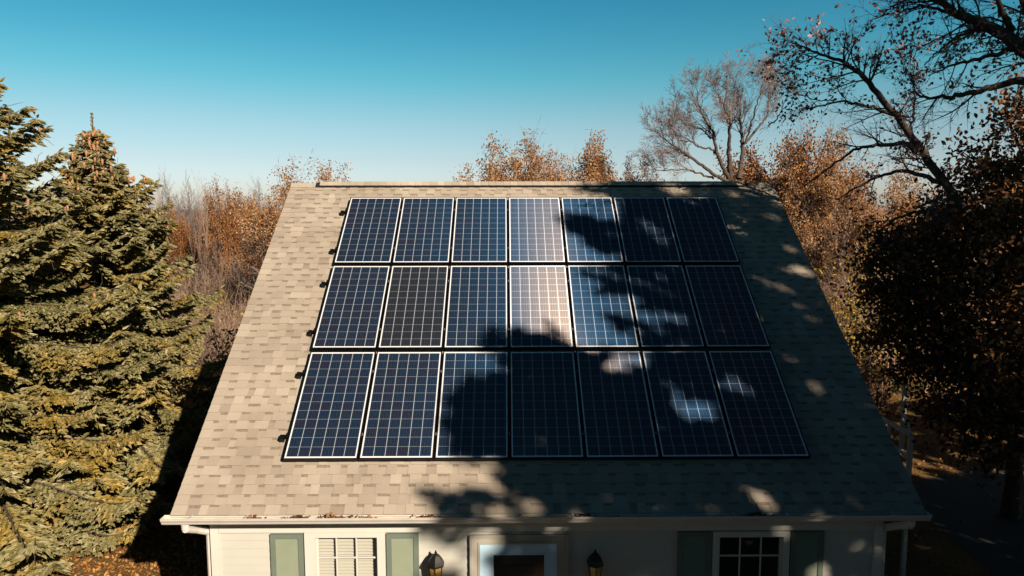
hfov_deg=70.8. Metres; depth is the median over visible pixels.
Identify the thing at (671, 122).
bare tree
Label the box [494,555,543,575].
inner door
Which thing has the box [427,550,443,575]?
wall lantern
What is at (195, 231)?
sapling
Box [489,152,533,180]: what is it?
orange leaved tree
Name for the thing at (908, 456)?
bare tree
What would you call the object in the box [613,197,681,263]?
solar panel
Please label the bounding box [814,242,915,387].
shrub
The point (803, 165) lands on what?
oak tree
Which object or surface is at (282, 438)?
mounting rail
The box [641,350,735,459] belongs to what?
solar panel
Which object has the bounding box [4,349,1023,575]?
fallen leaves
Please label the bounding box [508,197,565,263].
solar panel
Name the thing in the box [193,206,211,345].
sapling
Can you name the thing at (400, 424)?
solar panel
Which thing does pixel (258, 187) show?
bare tree
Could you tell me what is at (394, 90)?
sky
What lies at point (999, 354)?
oak tree
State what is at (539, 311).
solar panel
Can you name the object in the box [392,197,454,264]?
solar panel
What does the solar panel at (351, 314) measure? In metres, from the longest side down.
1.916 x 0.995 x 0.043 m
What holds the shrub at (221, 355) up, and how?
on the ground
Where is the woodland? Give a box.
[2,205,1023,279]
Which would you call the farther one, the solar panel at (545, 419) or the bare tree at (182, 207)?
the bare tree at (182, 207)
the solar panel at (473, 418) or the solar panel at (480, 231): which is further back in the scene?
the solar panel at (480, 231)
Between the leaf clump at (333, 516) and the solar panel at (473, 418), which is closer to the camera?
the leaf clump at (333, 516)
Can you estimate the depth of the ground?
14.72 m
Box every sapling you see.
[149,162,165,217]
[176,179,205,291]
[190,166,213,307]
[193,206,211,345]
[209,221,225,342]
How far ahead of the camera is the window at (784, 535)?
9.55 m
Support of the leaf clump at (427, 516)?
on the house
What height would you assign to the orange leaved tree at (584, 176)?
10.644 m
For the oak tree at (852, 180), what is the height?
10.122 m
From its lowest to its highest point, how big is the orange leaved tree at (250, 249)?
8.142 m
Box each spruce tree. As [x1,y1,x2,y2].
[0,77,193,575]
[0,113,227,573]
[0,155,110,434]
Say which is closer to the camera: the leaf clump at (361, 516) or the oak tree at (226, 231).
the leaf clump at (361, 516)
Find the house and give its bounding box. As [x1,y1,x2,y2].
[160,181,931,575]
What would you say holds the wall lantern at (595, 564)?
attached to the house
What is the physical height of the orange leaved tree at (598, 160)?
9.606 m
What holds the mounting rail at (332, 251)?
attached to the house
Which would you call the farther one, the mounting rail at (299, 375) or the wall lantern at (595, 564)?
the mounting rail at (299, 375)
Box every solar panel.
[283,351,375,460]
[311,265,390,349]
[334,197,402,264]
[359,351,441,460]
[378,265,448,349]
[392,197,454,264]
[434,351,508,459]
[444,265,507,349]
[450,197,507,264]
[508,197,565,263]
[509,265,573,349]
[509,351,584,459]
[560,197,623,263]
[567,265,639,349]
[575,350,659,459]
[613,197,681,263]
[625,265,704,348]
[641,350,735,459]
[665,197,739,263]
[683,265,770,348]
[707,350,809,458]
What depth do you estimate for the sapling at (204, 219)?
35.99 m
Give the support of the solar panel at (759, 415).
attached to the mounting rail at (282, 438)
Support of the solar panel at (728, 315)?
attached to the mounting rail at (310, 333)
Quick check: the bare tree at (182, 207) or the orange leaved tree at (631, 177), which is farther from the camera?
the bare tree at (182, 207)
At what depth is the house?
9.60 m
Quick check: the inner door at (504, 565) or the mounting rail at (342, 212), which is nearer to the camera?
the inner door at (504, 565)
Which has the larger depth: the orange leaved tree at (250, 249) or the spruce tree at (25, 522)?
the orange leaved tree at (250, 249)
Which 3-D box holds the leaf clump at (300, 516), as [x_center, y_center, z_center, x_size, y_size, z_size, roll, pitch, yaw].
[-2.711,2.902,9.083,0.349,0.092,0.113,0,6,-1]
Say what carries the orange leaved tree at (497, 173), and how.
on the ground
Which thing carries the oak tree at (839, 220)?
on the ground
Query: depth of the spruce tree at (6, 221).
20.08 m
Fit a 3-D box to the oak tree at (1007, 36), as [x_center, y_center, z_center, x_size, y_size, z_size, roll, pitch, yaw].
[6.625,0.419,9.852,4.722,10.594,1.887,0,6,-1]
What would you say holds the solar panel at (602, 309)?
attached to the mounting rail at (310, 333)
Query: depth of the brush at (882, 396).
21.59 m
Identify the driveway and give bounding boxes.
[912,468,1023,575]
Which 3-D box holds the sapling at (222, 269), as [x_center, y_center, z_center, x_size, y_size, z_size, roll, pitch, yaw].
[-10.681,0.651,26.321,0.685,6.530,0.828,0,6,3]
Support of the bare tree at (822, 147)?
on the ground
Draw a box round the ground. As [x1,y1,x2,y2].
[5,210,1023,575]
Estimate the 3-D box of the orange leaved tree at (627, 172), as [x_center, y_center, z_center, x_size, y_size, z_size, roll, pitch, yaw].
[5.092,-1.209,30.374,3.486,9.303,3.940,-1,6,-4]
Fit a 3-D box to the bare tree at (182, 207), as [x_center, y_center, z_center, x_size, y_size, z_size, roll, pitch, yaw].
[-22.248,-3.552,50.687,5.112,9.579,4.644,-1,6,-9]
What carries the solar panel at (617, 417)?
attached to the mounting rail at (282, 438)
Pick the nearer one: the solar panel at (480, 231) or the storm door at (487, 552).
the storm door at (487, 552)
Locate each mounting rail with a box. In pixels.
[279,432,802,441]
[296,369,780,378]
[307,327,700,336]
[321,279,747,287]
[330,247,678,254]
[340,209,668,215]
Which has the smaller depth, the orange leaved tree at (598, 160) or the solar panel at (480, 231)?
the solar panel at (480, 231)
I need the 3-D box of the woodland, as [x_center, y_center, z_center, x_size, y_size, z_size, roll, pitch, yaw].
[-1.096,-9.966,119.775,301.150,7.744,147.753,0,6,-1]
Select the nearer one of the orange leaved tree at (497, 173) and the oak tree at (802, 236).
the oak tree at (802, 236)
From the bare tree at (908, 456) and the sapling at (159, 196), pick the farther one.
the sapling at (159, 196)
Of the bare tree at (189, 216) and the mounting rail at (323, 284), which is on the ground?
the bare tree at (189, 216)
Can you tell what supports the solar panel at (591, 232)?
attached to the mounting rail at (332, 251)
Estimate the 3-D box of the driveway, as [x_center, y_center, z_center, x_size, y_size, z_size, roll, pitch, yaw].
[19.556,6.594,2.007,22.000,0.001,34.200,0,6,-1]
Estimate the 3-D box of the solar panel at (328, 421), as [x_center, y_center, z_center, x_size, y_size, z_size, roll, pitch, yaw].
[-2.564,1.637,10.305,0.995,0.045,1.916,0,43,-1]
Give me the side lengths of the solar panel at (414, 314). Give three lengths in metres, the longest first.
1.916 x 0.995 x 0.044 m
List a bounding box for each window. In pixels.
[304,532,385,575]
[711,530,789,575]
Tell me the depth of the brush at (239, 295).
32.64 m
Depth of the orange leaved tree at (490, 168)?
30.06 m
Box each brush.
[121,237,261,406]
[801,211,1001,444]
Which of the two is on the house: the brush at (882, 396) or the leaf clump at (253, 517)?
the leaf clump at (253, 517)
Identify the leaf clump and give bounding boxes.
[242,514,266,518]
[283,514,308,517]
[318,513,352,517]
[354,515,377,517]
[415,514,440,517]
[575,513,596,516]
[741,512,773,520]
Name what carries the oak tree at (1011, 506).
on the driveway
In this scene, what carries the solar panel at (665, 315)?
attached to the mounting rail at (310, 333)
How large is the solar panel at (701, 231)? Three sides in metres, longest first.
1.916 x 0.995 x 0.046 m
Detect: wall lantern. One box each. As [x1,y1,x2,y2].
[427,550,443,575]
[587,550,603,575]
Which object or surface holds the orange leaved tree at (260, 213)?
on the ground
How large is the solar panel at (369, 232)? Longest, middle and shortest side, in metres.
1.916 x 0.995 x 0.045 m
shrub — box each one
[194,294,243,393]
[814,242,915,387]
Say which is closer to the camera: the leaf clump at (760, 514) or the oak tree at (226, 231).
the leaf clump at (760, 514)
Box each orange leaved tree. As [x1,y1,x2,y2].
[217,147,352,274]
[227,180,289,288]
[449,130,574,181]
[488,160,531,180]
[489,117,620,181]
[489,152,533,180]
[531,138,644,180]
[535,142,613,180]
[610,148,677,180]
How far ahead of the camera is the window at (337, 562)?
9.59 m
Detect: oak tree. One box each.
[160,199,211,293]
[185,173,255,292]
[238,197,271,288]
[713,104,883,308]
[735,13,1021,280]
[742,133,883,318]
[776,123,941,324]
[783,159,935,373]
[812,168,1023,519]
[834,0,1023,143]
[841,72,1023,503]
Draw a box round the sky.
[0,0,1023,209]
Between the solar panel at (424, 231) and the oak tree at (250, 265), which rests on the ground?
the oak tree at (250, 265)
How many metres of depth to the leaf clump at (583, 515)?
9.12 m
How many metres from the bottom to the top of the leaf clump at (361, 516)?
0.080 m
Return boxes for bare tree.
[147,173,204,293]
[156,169,223,293]
[208,173,272,270]
[235,172,298,257]
[626,50,802,180]
[790,109,867,208]
[881,383,913,575]
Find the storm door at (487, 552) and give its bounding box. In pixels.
[480,544,556,575]
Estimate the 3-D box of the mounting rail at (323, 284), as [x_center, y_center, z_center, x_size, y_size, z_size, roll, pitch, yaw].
[0.392,-0.079,12.174,7.215,0.119,0.103,0,43,-1]
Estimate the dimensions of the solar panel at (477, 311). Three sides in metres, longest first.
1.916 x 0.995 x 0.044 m
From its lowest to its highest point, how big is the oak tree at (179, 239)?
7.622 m
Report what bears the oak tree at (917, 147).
on the driveway
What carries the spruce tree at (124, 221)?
on the ground
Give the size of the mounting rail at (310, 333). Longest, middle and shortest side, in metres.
7.215 x 0.119 x 0.103 m

